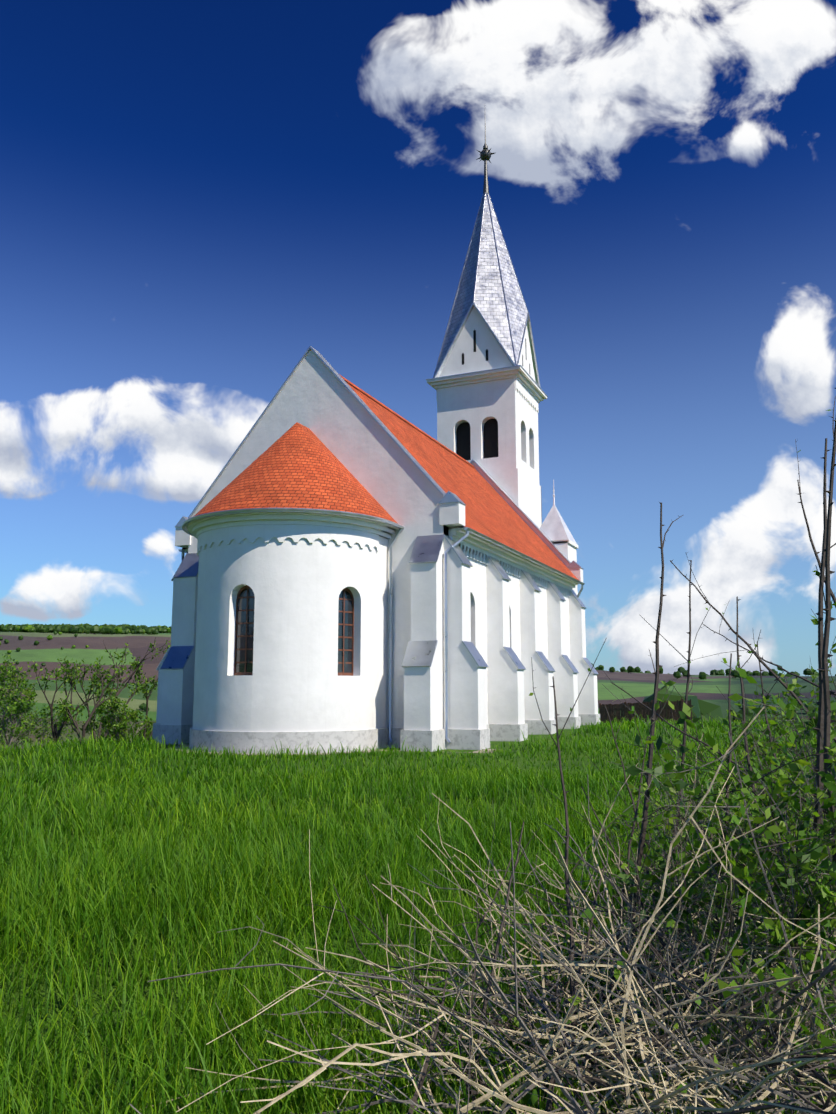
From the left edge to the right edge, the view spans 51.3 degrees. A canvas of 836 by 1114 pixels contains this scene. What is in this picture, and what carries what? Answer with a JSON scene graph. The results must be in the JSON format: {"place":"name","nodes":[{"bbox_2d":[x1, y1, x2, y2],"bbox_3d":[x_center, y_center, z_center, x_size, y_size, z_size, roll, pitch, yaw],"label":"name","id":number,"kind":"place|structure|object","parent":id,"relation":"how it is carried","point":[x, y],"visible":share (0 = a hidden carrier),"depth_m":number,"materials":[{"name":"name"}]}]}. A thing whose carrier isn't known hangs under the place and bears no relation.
{"place":"outdoors","nodes":[
{"label":"outdoors","id":0,"kind":"place"},
{"bbox_2d":[0,710,835,1113],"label":"grass","id":1,"kind":"structure","parent":0,"point":[220,886],"depth_m":6.36,"materials":[{"name":"green plant"}]},
{"bbox_2d":[0,632,835,1113],"bbox_3d":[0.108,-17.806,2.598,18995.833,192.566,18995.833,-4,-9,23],"label":"ground","id":2,"kind":"structure","parent":0,"point":[52,652],"depth_m":15.30,"materials":[{"name":"green plant"}]},
{"bbox_2d":[0,653,37,746],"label":"shrub","id":3,"kind":"object","parent":2,"relation":"on","point":[14,680],"visible":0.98,"depth_m":35.25,"materials":[{"name":"green plant"}]},
{"bbox_2d":[0,692,74,750],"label":"shrub","id":4,"kind":"object","parent":2,"relation":"on","point":[24,722],"visible":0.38,"depth_m":43.99,"materials":[{"name":"green plant"}]},
{"bbox_2d":[0,672,78,749],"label":"shrub","id":5,"kind":"object","parent":2,"relation":"on","point":[47,721],"visible":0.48,"depth_m":40.66,"materials":[{"name":"green plant"}]},
{"bbox_2d":[27,656,123,742],"bbox_3d":[-15.021,7.277,38.151,3.611,5.970,3.478,-4,-9,23],"label":"bush","id":6,"kind":"object","parent":2,"relation":"on","point":[72,682],"visible":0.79,"depth_m":38.03,"materials":[{"name":"green plant"}]},
{"bbox_2d":[55,656,130,743],"bbox_3d":[-14.376,6.844,37.565,3.520,5.185,1.847,-2,-9,13],"label":"bush","id":7,"kind":"object","parent":2,"relation":"on","point":[67,711],"visible":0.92,"depth_m":37.63,"materials":[{"name":"green plant"}]},
{"bbox_2d":[61,696,140,741],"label":"shrub","id":8,"kind":"object","parent":2,"relation":"on","point":[102,730],"visible":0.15,"depth_m":47.25,"materials":[{"name":"green plant"}]},
{"bbox_2d":[59,638,170,741],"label":"bush","id":9,"kind":"object","parent":2,"relation":"on","point":[137,684],"visible":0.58,"depth_m":42.10,"materials":[{"name":"green plant"}]},
{"bbox_2d":[80,694,155,741],"bbox_3d":[-13.086,7.729,38.369,3.468,3.587,2.887,-4,-9,23],"label":"shrub","id":10,"kind":"object","parent":2,"relation":"on","point":[115,725],"visible":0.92,"depth_m":37.80,"materials":[{"name":"green plant"}]},
{"bbox_2d":[129,721,155,739],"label":"shrub","id":11,"kind":"object","parent":2,"relation":"on","point":[140,732],"visible":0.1,"depth_m":46.64,"materials":[{"name":"green plant"}]},
{"bbox_2d":[131,656,157,739],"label":"bush","id":12,"kind":"object","parent":2,"relation":"on","point":[146,682],"visible":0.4,"depth_m":43.04,"materials":[{"name":"green plant"}]},
{"bbox_2d":[127,742,495,754],"bbox_3d":[-0.290,6.865,32.856,13.084,0.506,24.700,-4,-9,23],"label":"gravel strip","id":13,"kind":"object","parent":2,"relation":"on","point":[306,753],"visible":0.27,"depth_m":23.02,"materials":[{"name":"grey gravel"}]},
{"bbox_2d":[152,124,599,753],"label":"church","id":14,"kind":"structure","parent":2,"relation":"on","point":[358,568],"depth_m":25.35,"materials":[{"name":"paint"}]},
{"bbox_2d":[0,623,835,736],"bbox_3d":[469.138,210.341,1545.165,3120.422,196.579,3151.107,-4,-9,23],"label":"trees","id":15,"kind":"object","parent":2,"relation":"on","point":[707,709],"visible":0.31,"depth_m":1307.95,"materials":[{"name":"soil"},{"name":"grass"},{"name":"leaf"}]},
{"bbox_2d":[129,388,835,1113],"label":"brush","id":16,"kind":"object","parent":2,"relation":"on","point":[781,882],"visible":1,"depth_m":3.43,"materials":[{"name":"green plant"}]},
{"bbox_2d":[599,699,692,722],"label":"fence","id":17,"kind":"object","parent":2,"relation":"on","point":[640,709],"visible":0.46,"depth_m":52.63,"materials":[{"name":"brown wood"}]},
{"bbox_2d":[0,0,835,675],"label":"sky","id":18,"kind":"structure","parent":0,"point":[197,197],"materials":[{"name":"blue"}]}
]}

